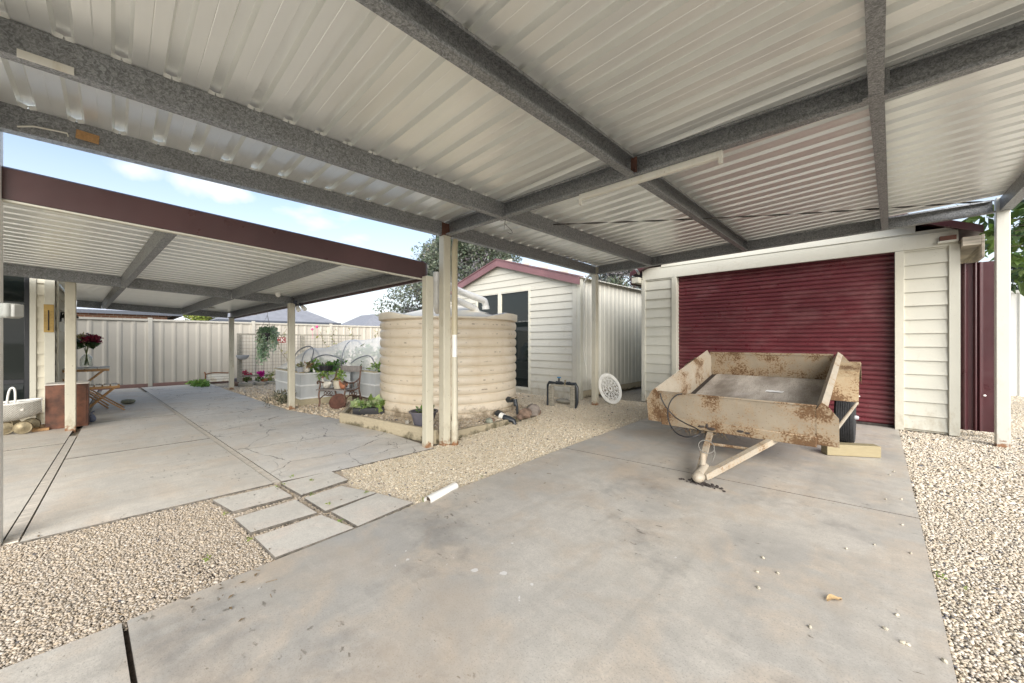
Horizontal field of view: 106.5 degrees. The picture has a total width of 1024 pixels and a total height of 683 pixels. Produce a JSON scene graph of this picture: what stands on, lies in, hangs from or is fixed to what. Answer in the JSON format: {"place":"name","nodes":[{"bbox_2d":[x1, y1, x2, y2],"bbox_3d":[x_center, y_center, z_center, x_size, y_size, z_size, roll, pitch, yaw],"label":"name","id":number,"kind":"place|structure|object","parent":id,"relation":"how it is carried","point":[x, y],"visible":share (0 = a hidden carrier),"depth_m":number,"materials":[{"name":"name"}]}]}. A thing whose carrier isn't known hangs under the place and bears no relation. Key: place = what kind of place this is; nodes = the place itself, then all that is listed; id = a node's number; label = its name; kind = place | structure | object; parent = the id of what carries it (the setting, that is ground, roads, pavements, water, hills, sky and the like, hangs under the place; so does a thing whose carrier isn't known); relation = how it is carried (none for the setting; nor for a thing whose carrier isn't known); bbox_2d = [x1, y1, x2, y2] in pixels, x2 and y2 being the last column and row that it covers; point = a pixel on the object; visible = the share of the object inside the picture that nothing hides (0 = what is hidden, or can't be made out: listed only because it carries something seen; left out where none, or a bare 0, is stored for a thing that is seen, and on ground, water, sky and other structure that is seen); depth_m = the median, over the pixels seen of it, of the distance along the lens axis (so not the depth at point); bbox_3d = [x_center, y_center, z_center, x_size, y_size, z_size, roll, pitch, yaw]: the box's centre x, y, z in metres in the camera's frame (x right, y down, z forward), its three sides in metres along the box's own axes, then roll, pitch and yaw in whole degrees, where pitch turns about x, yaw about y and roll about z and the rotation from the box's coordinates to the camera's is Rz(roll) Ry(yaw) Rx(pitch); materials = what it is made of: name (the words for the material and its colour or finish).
{"place":"outdoors","nodes":[
{"label":"outdoors","id":0,"kind":"place"},
{"bbox_2d":[0,303,23,317],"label":"outlet box","id":1,"kind":"object","parent":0,"point":[10,310],"visible":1,"depth_m":2.18,"materials":[{"name":"plastic"}]},
{"bbox_2d":[3,444,63,541],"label":"concrete slab","id":2,"kind":"structure","parent":0,"point":[25,471],"depth_m":3.42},
{"bbox_2d":[3,390,97,450],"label":"concrete slab","id":3,"kind":"structure","parent":0,"point":[15,441],"depth_m":4.73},
{"bbox_2d":[3,387,42,434],"bbox_3d":[-6.734,0.896,4.746,0.618,0.608,1.173,0,0,44],"label":"wicker pram","id":4,"kind":"object","parent":3,"relation":"on","point":[15,410],"visible":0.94,"depth_m":4.93,"materials":[{"name":"white wicker"}]},
{"bbox_2d":[3,275,64,422],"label":"house","id":5,"kind":"structure","parent":3,"relation":"on","point":[33,358],"depth_m":5.52,"materials":[{"name":"beige"}]},
{"bbox_2d":[3,275,29,400],"bbox_3d":[-7.638,0.030,4.842,0.052,2.060,1.907,0,0,44],"label":"window","id":6,"kind":"structure","parent":5,"relation":"in","point":[16,331],"depth_m":5.45,"materials":[{"name":"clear glass"}]},
{"bbox_2d":[44,304,53,331],"bbox_3d":[-6.811,-0.340,5.622,0.025,0.410,0.097,0,0,44],"label":"thermometer","id":7,"kind":"object","parent":5,"relation":"attached to","point":[48,317],"visible":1,"depth_m":5.62,"materials":[{"name":"yellow wood"}]},
{"bbox_2d":[59,312,78,322],"bbox_3d":[-7.210,-0.350,6.236,0.193,0.340,0.193,0,0,-1],"label":"wall lantern","id":8,"kind":"object","parent":5,"relation":"attached to","point":[63,316],"depth_m":6.16,"materials":[{"name":"black plastic"}]},
{"bbox_2d":[32,424,49,431],"bbox_3d":[-6.458,1.183,5.258,0.400,0.035,0.150,0,0,44],"label":"timber offcut","id":9,"kind":"object","parent":3,"relation":"on","point":[42,427],"visible":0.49,"depth_m":5.14,"materials":[{"name":"beige wood"}]},
{"bbox_2d":[44,381,89,429],"bbox_3d":[-6.299,0.891,5.428,0.343,0.617,0.405,0,0,44],"label":"wooden cabinet","id":10,"kind":"object","parent":3,"relation":"on","point":[54,405],"visible":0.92,"depth_m":5.28,"materials":[{"name":"brown wood"}]},
{"bbox_2d":[62,366,109,408],"bbox_3d":[-7.653,0.836,6.757,0.600,0.741,0.742,0,0,44],"label":"folding table","id":11,"kind":"object","parent":3,"relation":"on","point":[101,369],"visible":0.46,"depth_m":6.76,"materials":[{"name":"brown wood"}]},
{"bbox_2d":[76,332,103,366],"bbox_3d":[-7.981,0.137,7.170,0.584,0.655,0.318,0,0,-1],"label":"flower vase","id":12,"kind":"object","parent":11,"relation":"on","point":[91,341],"visible":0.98,"depth_m":7.13,"materials":[{"name":"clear glass"}]},
{"bbox_2d":[0,623,130,682],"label":"driveway","id":13,"kind":"structure","parent":0,"point":[99,657],"depth_m":1.42,"materials":[{"name":"concrete"}]},
{"bbox_2d":[90,411,95,421],"bbox_3d":[-6.291,1.123,5.721,0.096,0.177,0.095,0,0,14],"label":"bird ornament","id":14,"kind":"object","parent":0,"point":[92,417],"visible":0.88,"depth_m":5.71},
{"bbox_2d":[121,399,135,403],"bbox_3d":[-7.402,1.155,7.364,0.162,0.095,0.244,0,0,87],"label":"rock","id":15,"kind":"object","parent":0,"point":[127,401],"visible":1,"depth_m":7.32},
{"bbox_2d":[76,306,182,319],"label":"brick house","id":16,"kind":"structure","parent":0,"point":[94,312],"depth_m":16.66,"materials":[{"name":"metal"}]},
{"bbox_2d":[89,388,175,423],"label":"concrete slab","id":17,"kind":"structure","parent":0,"point":[144,405],"depth_m":6.85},
{"bbox_2d":[90,383,124,409],"bbox_3d":[-7.092,0.976,6.648,0.416,0.461,0.511,0,0,44],"label":"folding chair","id":18,"kind":"object","parent":17,"relation":"on","point":[112,386],"visible":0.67,"depth_m":6.60,"materials":[{"name":"brown wood"}]},
{"bbox_2d":[65,415,208,458],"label":"concrete slab","id":19,"kind":"structure","parent":0,"point":[92,439],"depth_m":4.88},
{"bbox_2d":[20,439,272,544],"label":"concrete slab","id":20,"kind":"structure","parent":0,"point":[86,492],"depth_m":3.21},
{"bbox_2d":[0,468,416,668],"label":"gravel","id":21,"kind":"structure","parent":0,"point":[195,514],"depth_m":2.04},
{"bbox_2d":[203,474,974,591],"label":"weeds","id":22,"kind":"object","parent":21,"relation":"on","point":[249,539],"visible":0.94,"depth_m":2.30,"materials":[{"name":"green plant"}]},
{"bbox_2d":[141,383,433,482],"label":"concrete slab","id":23,"kind":"structure","parent":0,"point":[280,444],"depth_m":4.88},
{"bbox_2d":[204,371,228,381],"bbox_3d":[-8.679,1.037,11.241,0.461,0.328,0.612,0,0,44],"label":"weathered crate","id":24,"kind":"object","parent":23,"relation":"on","point":[207,377],"visible":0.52,"depth_m":11.10,"materials":[{"name":"white wood"}]},
{"bbox_2d":[2,166,432,447],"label":"patio roof","id":25,"kind":"structure","parent":23,"relation":"on","point":[86,246],"depth_m":4.31,"materials":[{"name":"metal"}]},
{"bbox_2d":[255,306,279,364],"bbox_3d":[-4.946,-0.120,7.745,0.422,1.207,0.437,0,0,4],"label":"hanging basket","id":26,"kind":"object","parent":25,"relation":"hanging from","point":[265,334],"visible":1,"depth_m":7.70,"materials":[{"name":"green plastic"}]},
{"bbox_2d":[293,300,306,311],"bbox_3d":[-3.708,-0.617,6.675,0.326,0.213,0.147,0,0,44],"label":"twin floodlight","id":27,"kind":"object","parent":25,"relation":"attached to","point":[303,307],"visible":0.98,"depth_m":6.62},
{"bbox_2d":[341,314,380,325],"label":"distant house","id":28,"kind":"structure","parent":0,"point":[368,320],"depth_m":52.04,"materials":[{"name":"grey tile"}]},
{"bbox_2d":[0,380,1023,682],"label":"gravel base","id":29,"kind":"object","parent":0,"point":[632,394],"depth_m":2.56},
{"bbox_2d":[2,436,76,545],"bbox_3d":[-4.294,1.228,3.577,3.651,0.050,0.060,0,0,45],"label":"joint strip","id":30,"kind":"object","parent":29,"relation":"on","point":[20,527],"visible":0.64,"depth_m":2.93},
{"bbox_2d":[108,593,172,682],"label":"joint soil","id":31,"kind":"structure","parent":29,"relation":"on","point":[132,675],"depth_m":1.49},
{"bbox_2d":[185,379,209,386],"bbox_3d":[-8.488,1.146,10.373,1.159,0.240,0.555,0,0,44],"label":"succulent clump","id":32,"kind":"object","parent":29,"relation":"on","point":[201,382],"visible":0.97,"depth_m":10.23,"materials":[{"name":"green plant"}]},
{"bbox_2d":[181,560,222,581],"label":"bare soil","id":33,"kind":"structure","parent":29,"relation":"on","point":[184,571],"depth_m":2.01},
{"bbox_2d":[145,392,279,483],"bbox_3d":[-5.368,1.229,6.191,8.891,0.050,0.052,0,0,41],"label":"joint strip","id":34,"kind":"object","parent":29,"relation":"on","point":[271,478],"visible":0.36,"depth_m":4.34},
{"bbox_2d":[76,317,381,390],"bbox_3d":[-7.220,0.295,12.698,0.071,1.850,16.363,0,0,44],"label":"steel fence","id":35,"kind":"object","parent":29,"relation":"on","point":[140,353],"visible":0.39,"depth_m":10.62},
{"bbox_2d":[242,370,252,382],"bbox_3d":[-7.798,1.019,11.234,0.468,0.376,0.291,0,0,44],"label":"petunia","id":36,"kind":"object","parent":29,"relation":"on","point":[245,372],"visible":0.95,"depth_m":11.16,"materials":[{"name":"green plant"}]},
{"bbox_2d":[213,486,291,513],"bbox_3d":[-1.976,1.237,2.917,0.351,0.086,0.439,0,0,44],"label":"paver","id":37,"kind":"object","parent":29,"relation":"on","point":[238,503],"visible":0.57,"depth_m":2.89,"materials":[{"name":"concrete"}]},
{"bbox_2d":[255,370,270,381],"bbox_3d":[-7.313,1.021,11.218,0.486,0.372,0.310,0,0,-11],"label":"petunia","id":38,"kind":"object","parent":29,"relation":"on","point":[261,373],"visible":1,"depth_m":11.17,"materials":[{"name":"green plant"}]},
{"bbox_2d":[234,500,316,536],"bbox_3d":[-1.634,1.237,2.641,0.351,0.086,0.418,0,0,44],"label":"paver","id":39,"kind":"object","parent":29,"relation":"on","point":[275,516],"visible":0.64,"depth_m":2.61,"materials":[{"name":"concrete"}]},
{"bbox_2d":[237,333,360,382],"bbox_3d":[-6.583,0.497,12.196,0.094,1.465,3.615,0,0,44],"label":"trellis","id":40,"kind":"object","parent":29,"relation":"on","point":[302,341],"visible":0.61,"depth_m":11.99,"materials":[{"name":"metal"}]},
{"bbox_2d":[236,355,248,359],"bbox_3d":[-7.676,0.454,10.894,0.330,0.135,0.327,0,0,44],"label":"wall bowl","id":41,"kind":"object","parent":40,"relation":"hanging from","point":[242,357],"depth_m":10.79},
{"bbox_2d":[277,337,285,342],"bbox_3d":[-7.076,-0.044,11.577,0.020,0.176,0.402,0,0,44],"label":"word sign","id":42,"kind":"object","parent":40,"relation":"attached to","point":[282,340],"visible":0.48,"depth_m":11.64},
{"bbox_2d":[277,325,380,367],"bbox_3d":[-5.960,0.260,12.726,0.267,1.579,3.439,0,0,44],"label":"flowering vine","id":43,"kind":"object","parent":40,"relation":"attached to","point":[316,326],"visible":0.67,"depth_m":12.64,"materials":[{"name":"green plant"}]},
{"bbox_2d":[254,515,353,559],"bbox_3d":[-1.295,1.237,2.394,0.350,0.086,0.454,0,0,41],"label":"paver","id":44,"kind":"object","parent":29,"relation":"on","point":[290,539],"visible":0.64,"depth_m":2.35,"materials":[{"name":"concrete"}]},
{"bbox_2d":[280,471,347,498],"bbox_3d":[-1.661,1.237,3.242,0.400,0.086,0.429,0,0,44],"label":"paver","id":45,"kind":"object","parent":29,"relation":"on","point":[302,487],"visible":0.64,"depth_m":3.21,"materials":[{"name":"concrete"}]},
{"bbox_2d":[304,486,375,514],"bbox_3d":[-1.337,1.237,2.965,0.355,0.086,0.404,0,0,37],"label":"paver","id":46,"kind":"object","parent":29,"relation":"on","point":[346,495],"visible":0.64,"depth_m":2.93,"materials":[{"name":"concrete"}]},
{"bbox_2d":[331,493,412,527],"bbox_3d":[-1.013,1.237,2.761,0.360,0.086,0.450,0,0,36],"label":"paver","id":47,"kind":"object","parent":29,"relation":"on","point":[367,510],"visible":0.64,"depth_m":2.72,"materials":[{"name":"concrete"}]},
{"bbox_2d":[221,384,534,418],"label":"gravel","id":48,"kind":"structure","parent":29,"relation":"on","point":[257,392],"depth_m":7.87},
{"bbox_2d":[238,383,253,386],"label":"border block","id":49,"kind":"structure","parent":48,"relation":"on","point":[245,384],"depth_m":10.21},
{"bbox_2d":[262,389,295,406],"bbox_3d":[-4.370,1.075,7.297,0.636,0.409,0.634,0,0,-18],"label":"dry tuft","id":50,"kind":"object","parent":48,"relation":"on","point":[281,398],"visible":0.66,"depth_m":7.18,"materials":[{"name":"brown plant"}]},
{"bbox_2d":[274,367,351,405],"bbox_3d":[-4.236,0.897,8.094,1.660,0.645,1.000,0,0,44],"label":"raised bed","id":51,"kind":"object","parent":48,"relation":"on","point":[306,387],"visible":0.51,"depth_m":7.39,"materials":[{"name":"metal"}]},
{"bbox_2d":[296,361,313,372],"bbox_3d":[-3.912,0.476,7.208,0.390,0.235,0.205,0,0,20],"label":"hen planter","id":52,"kind":"object","parent":51,"relation":"on","point":[305,367],"visible":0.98,"depth_m":7.18,"materials":[{"name":"beige ceramic"}]},
{"bbox_2d":[304,356,347,380],"bbox_3d":[-3.764,0.522,7.692,1.121,0.479,0.716,0,0,44],"label":"vegetable plant","id":53,"kind":"object","parent":51,"relation":"in","point":[337,363],"visible":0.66,"depth_m":7.64,"materials":[{"name":"green plant"}]},
{"bbox_2d":[318,361,333,370],"bbox_3d":[-3.575,0.454,7.352,0.270,0.208,0.272,0,0,44],"label":"black tub","id":54,"kind":"object","parent":51,"relation":"on","point":[325,368],"visible":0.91,"depth_m":7.28,"materials":[{"name":"plastic"}]},
{"bbox_2d":[329,393,346,408],"bbox_3d":[-3.176,1.093,6.977,0.261,0.257,0.282,0,0,44],"label":"plough disc","id":55,"kind":"object","parent":48,"relation":"on","point":[336,401],"visible":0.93,"depth_m":7.00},
{"bbox_2d":[316,366,361,406],"bbox_3d":[-3.272,0.841,7.262,0.604,0.729,0.628,0,0,7],"label":"garden chair","id":56,"kind":"object","parent":48,"relation":"on","point":[351,369],"visible":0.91,"depth_m":7.26,"materials":[{"name":"metal"}]},
{"bbox_2d":[321,377,331,387],"bbox_3d":[-3.491,0.768,7.185,0.260,0.219,0.125,0,0,13],"label":"ceramic hen","id":57,"kind":"object","parent":56,"relation":"on","point":[326,384],"visible":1,"depth_m":7.14,"materials":[{"name":"white ceramic"}]},
{"bbox_2d":[332,368,346,388],"bbox_3d":[-3.233,0.685,7.168,0.260,0.387,0.240,0,0,-2],"label":"stoneware pot","id":58,"kind":"object","parent":56,"relation":"on","point":[336,383],"visible":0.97,"depth_m":7.11,"materials":[{"name":"ceramic"}]},
{"bbox_2d":[350,367,380,397],"bbox_3d":[-2.760,0.839,8.434,1.780,0.527,1.474,0,0,44],"label":"raised bed","id":59,"kind":"object","parent":48,"relation":"on","point":[370,380],"visible":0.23,"depth_m":7.52,"materials":[{"name":"metal"}]},
{"bbox_2d":[295,340,373,365],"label":"net tunnel","id":60,"kind":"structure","parent":59,"relation":"on","point":[331,355],"depth_m":7.89,"materials":[{"name":"white"}]},
{"bbox_2d":[330,343,379,369],"bbox_3d":[-3.212,0.399,8.267,1.044,0.758,1.298,0,0,44],"label":"vegetable plant","id":61,"kind":"object","parent":60,"relation":"in","point":[368,349],"visible":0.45,"depth_m":8.18,"materials":[{"name":"green plant"}]},
{"bbox_2d":[357,358,380,372],"bbox_3d":[-2.761,0.520,7.638,0.726,0.380,0.690,0,0,-6],"label":"vegetable plant","id":62,"kind":"object","parent":59,"relation":"on","point":[377,367],"visible":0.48,"depth_m":7.67,"materials":[{"name":"green plant"}]},
{"bbox_2d":[341,439,533,516],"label":"gravel","id":63,"kind":"structure","parent":29,"relation":"on","point":[435,465],"depth_m":3.62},
{"bbox_2d":[339,399,535,444],"bbox_3d":[-1.597,1.157,6.301,3.334,0.255,2.210,0,0,37],"label":"timber edging","id":64,"kind":"object","parent":29,"relation":"on","point":[409,431],"visible":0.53,"depth_m":5.07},
{"bbox_2d":[424,482,457,502],"bbox_3d":[-0.552,1.196,3.013,0.068,0.085,0.365,0,0,26],"label":"storm pipe","id":65,"kind":"object","parent":29,"relation":"on","point":[434,496],"visible":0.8,"depth_m":2.96,"materials":[{"name":"white plastic"}]},
{"bbox_2d":[0,0,1023,546],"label":"carport","id":66,"kind":"object","parent":29,"relation":"on","point":[476,122],"visible":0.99,"depth_m":2.42,"materials":[{"name":"white metal"}]},
{"bbox_2d":[17,125,68,136],"bbox_3d":[-2.832,-1.278,2.313,0.010,0.044,0.202,0,0,44],"label":"cable","id":67,"kind":"object","parent":66,"relation":"attached to","point":[45,129],"visible":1,"depth_m":2.32,"materials":[{"name":"white plastic"}]},
{"bbox_2d":[17,48,73,75],"bbox_3d":[-2.139,-1.282,1.757,0.008,0.035,0.168,0,0,44],"label":"paint strip","id":68,"kind":"object","parent":66,"relation":"attached to","point":[40,60],"visible":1,"depth_m":1.75,"materials":[{"name":"beige paint"}]},
{"bbox_2d":[76,129,99,143],"bbox_3d":[-2.712,-1.307,2.443,0.012,0.060,0.103,0,0,44],"label":"wood plate","id":69,"kind":"object","parent":66,"relation":"attached to","point":[86,136],"visible":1,"depth_m":2.44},
{"bbox_2d":[451,239,457,445],"bbox_3d":[-0.672,0.005,4.515,0.081,2.451,0.144,0,0,-1],"label":"downpipe","id":70,"kind":"object","parent":66,"relation":"attached to","point":[454,428],"visible":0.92,"depth_m":4.46,"materials":[{"name":"white plastic"}]},
{"bbox_2d":[579,150,723,205],"bbox_3d":[1.055,-1.289,3.074,1.142,0.143,0.051,0,0,38],"label":"batten light","id":71,"kind":"object","parent":66,"relation":"attached to","point":[694,162],"visible":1,"depth_m":3.00,"materials":[{"name":"white plastic"}]},
{"bbox_2d":[451,259,641,399],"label":"garden shed","id":72,"kind":"structure","parent":29,"relation":"on","point":[545,305],"depth_m":8.77,"materials":[{"name":"white metal"}]},
{"bbox_2d":[476,287,530,390],"bbox_3d":[-0.250,-0.060,9.506,1.920,2.400,0.085,0,0,44],"label":"sliding door","id":73,"kind":"structure","parent":72,"relation":"in","point":[517,303],"depth_m":9.10,"materials":[{"name":"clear glass"}]},
{"bbox_2d":[583,274,591,364],"bbox_3d":[1.494,-0.430,7.498,0.069,1.823,0.451,0,0,-13],"label":"downpipe","id":74,"kind":"object","parent":72,"relation":"attached to","point":[587,277],"visible":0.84,"depth_m":7.66,"materials":[{"name":"white plastic"}]},
{"bbox_2d":[460,392,647,458],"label":"gravel","id":75,"kind":"structure","parent":29,"relation":"on","point":[581,421],"depth_m":5.49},
{"bbox_2d":[519,408,531,418],"bbox_3d":[0.210,1.079,5.739,0.197,0.167,0.185,0,0,44],"label":"rock","id":76,"kind":"object","parent":75,"relation":"on","point":[526,412],"visible":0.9,"depth_m":5.69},
{"bbox_2d":[527,404,539,416],"bbox_3d":[0.319,1.068,5.926,0.239,0.209,0.215,0,0,-3],"label":"rock","id":77,"kind":"object","parent":75,"relation":"on","point":[535,409],"visible":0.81,"depth_m":5.85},
{"bbox_2d":[547,377,578,408],"bbox_3d":[0.928,0.954,7.072,0.650,0.592,0.073,0,0,34],"label":"tap stand","id":78,"kind":"object","parent":75,"relation":"on","point":[574,396],"visible":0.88,"depth_m":7.01,"materials":[{"name":"black metal"}]},
{"bbox_2d":[599,373,621,403],"bbox_3d":[1.923,0.918,7.484,0.617,0.578,0.236,0,0,-35],"label":"round table top","id":79,"kind":"object","parent":75,"relation":"on","point":[613,400],"visible":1,"depth_m":7.47,"materials":[{"name":"white metal"}]},
{"bbox_2d":[556,398,569,403],"bbox_3d":[1.012,1.155,7.399,0.408,0.107,0.150,0,0,44],"label":"flat stone","id":80,"kind":"object","parent":29,"relation":"on","point":[563,401],"visible":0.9,"depth_m":7.35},
{"bbox_2d":[630,213,984,435],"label":"garage","id":81,"kind":"structure","parent":29,"relation":"on","point":[883,307],"depth_m":5.63,"materials":[{"name":"metal"}]},
{"bbox_2d":[679,252,893,427],"bbox_3d":[4.264,-0.040,6.335,2.933,2.480,0.062,0,0,44],"label":"roller door","id":82,"kind":"structure","parent":81,"relation":"in","point":[845,306],"depth_m":5.98,"materials":[{"name":"metal"}]},
{"bbox_2d":[960,261,993,432],"bbox_3d":[5.896,0.065,4.823,0.365,2.210,0.076,0,0,44],"label":"maroon panel","id":83,"kind":"object","parent":81,"relation":"attached to","point":[976,346],"visible":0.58,"depth_m":4.82,"materials":[{"name":"metal"}]},
{"bbox_2d":[956,199,1023,295],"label":"broadleaf tree","id":84,"kind":"object","parent":29,"relation":"on","point":[1017,240],"visible":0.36,"depth_m":7.84,"materials":[{"name":"green plant"}]},
{"bbox_2d":[1011,290,1023,395],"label":"white fence","id":85,"kind":"object","parent":29,"relation":"on","point":[1017,343],"visible":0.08,"depth_m":8.49,"materials":[{"name":"metal"}]},
{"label":"gravel bed","id":86,"kind":"structure","parent":29,"relation":"on","visible":0},
{"bbox_2d":[349,400,527,429],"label":"gravel","id":87,"kind":"structure","parent":86,"relation":"on","point":[466,422],"depth_m":5.57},
{"bbox_2d":[349,394,384,414],"bbox_3d":[-2.243,0.990,6.039,0.640,0.320,0.307,0,0,-3],"label":"planter tray","id":88,"kind":"object","parent":87,"relation":"on","point":[373,405],"visible":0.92,"depth_m":5.96,"materials":[{"name":"plant"}]},
{"bbox_2d":[409,404,437,426],"bbox_3d":[-1.143,0.949,4.948,0.374,0.392,0.374,0,0,44],"label":"plastic pot","id":89,"kind":"object","parent":87,"relation":"on","point":[416,414],"visible":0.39,"depth_m":4.85,"materials":[{"name":"plastic"}]},
{"bbox_2d":[379,305,516,419],"bbox_3d":[-1.088,0.268,6.696,2.360,1.764,2.360,0,0,44],"label":"water tank","id":90,"kind":"object","parent":87,"relation":"on","point":[486,349],"visible":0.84,"depth_m":5.72,"materials":[{"name":"plastic"}]},
{"bbox_2d":[451,295,479,311],"bbox_3d":[-0.854,-0.580,5.782,0.233,0.260,1.337,0,0,21],"label":"inlet pipe","id":91,"kind":"object","parent":90,"relation":"attached to","point":[466,304],"visible":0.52,"depth_m":6.13,"materials":[{"name":"white plastic"}]},
{"bbox_2d":[433,272,438,313],"bbox_3d":[-0.959,-0.587,4.872,0.107,0.499,0.608,0,0,-12],"label":"stub downpipe","id":92,"kind":"object","parent":91,"relation":"attached to","point":[436,292],"visible":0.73,"depth_m":4.58,"materials":[{"name":"white plastic"}]},
{"bbox_2d":[451,283,489,309],"bbox_3d":[-0.780,-0.722,5.860,0.285,0.384,1.318,0,0,27],"label":"inlet pipe","id":93,"kind":"object","parent":90,"relation":"attached to","point":[474,297],"visible":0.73,"depth_m":6.13,"materials":[{"name":"white plastic"}]},
{"bbox_2d":[494,396,520,424],"bbox_3d":[-0.013,1.075,5.853,0.409,0.414,0.542,0,0,30],"label":"outlet valve","id":94,"kind":"object","parent":90,"relation":"attached to","point":[500,414],"visible":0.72,"depth_m":5.79,"materials":[{"name":"black plastic"}]},
{"bbox_2d":[3,132,1022,323],"label":"sky","id":95,"kind":"structure","parent":0,"point":[21,153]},
{"bbox_2d":[127,448,956,682],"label":"driveway","id":96,"kind":"structure","parent":0,"point":[574,566],"depth_m":1.79,"materials":[{"name":"concrete"}]},
{"bbox_2d":[679,478,725,491],"bbox_3d":[1.601,1.194,3.205,0.105,0.018,0.383,0,0,-40],"label":"metal chain","id":97,"kind":"object","parent":96,"relation":"on","point":[703,483],"visible":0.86,"depth_m":3.19,"materials":[{"name":"metal"}]},
{"bbox_2d":[826,594,841,600],"bbox_3d":[1.492,1.191,1.769,0.089,0.026,0.038,0,0,-23],"label":"fallen leaf","id":98,"kind":"object","parent":96,"relation":"on","point":[830,597],"visible":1,"depth_m":1.77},
{"bbox_2d":[565,418,918,517],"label":"driveway","id":99,"kind":"structure","parent":0,"point":[863,482],"depth_m":3.82,"materials":[{"name":"concrete"}]},
{"bbox_2d":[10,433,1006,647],"bbox_3d":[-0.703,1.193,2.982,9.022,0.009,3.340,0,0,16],"label":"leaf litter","id":100,"kind":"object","parent":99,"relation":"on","point":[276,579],"visible":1,"depth_m":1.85,"materials":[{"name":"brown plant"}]},
{"bbox_2d":[647,350,861,482],"bbox_3d":[2.622,0.664,4.322,1.892,1.077,3.172,0,0,44],"label":"box trailer","id":101,"kind":"object","parent":99,"relation":"on","point":[730,395],"visible":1,"depth_m":4.27,"materials":[{"name":"beige paint"}]},
{"bbox_2d":[821,442,880,457],"bbox_3d":[3.565,1.138,4.028,0.485,0.118,0.115,0,0,12],"label":"timber block","id":102,"kind":"object","parent":99,"relation":"on","point":[860,450],"depth_m":3.98,"materials":[{"name":"brown wood"}]},
{"bbox_2d":[899,395,1023,518],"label":"gravel","id":103,"kind":"structure","parent":0,"point":[933,449],"depth_m":3.67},
{"bbox_2d":[915,498,1023,682],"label":"gravel","id":104,"kind":"structure","parent":0,"point":[966,528],"depth_m":1.90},
{"label":"ground","id":105,"kind":"structure","parent":0,"visible":0},
{"bbox_2d":[181,311,214,320],"bbox_3d":[-19.241,-0.987,24.586,3.234,4.596,3.203,0,0,-20],"label":"lime tree","id":106,"kind":"object","parent":105,"relation":"on","point":[198,318],"visible":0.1,"depth_m":23.41,"materials":[{"name":"green plant"}]},
{"bbox_2d":[209,307,340,324],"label":"tiled house","id":107,"kind":"structure","parent":105,"relation":"on","point":[301,317],"depth_m":23.01,"materials":[{"name":"grey tile"}]},
{"bbox_2d":[373,235,522,316],"bbox_3d":[-2.496,-3.045,21.402,9.813,8.712,9.576,0,0,44],"label":"grey tree","id":108,"kind":"object","parent":105,"relation":"on","point":[472,258],"visible":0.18,"depth_m":20.01,"materials":[{"name":"green plant"}]},
{"bbox_2d":[585,265,641,289],"bbox_3d":[6.335,-2.396,23.810,7.256,7.413,6.736,0,0,-2],"label":"grey tree","id":109,"kind":"object","parent":105,"relation":"on","point":[612,278],"visible":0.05,"depth_m":22.43,"materials":[{"name":"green plant"}]},
{"bbox_2d":[1011,264,1022,289],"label":"dark tree","id":110,"kind":"object","parent":105,"relation":"on","point":[1012,280],"visible":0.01,"depth_m":11.31,"materials":[{"name":"green plant"}]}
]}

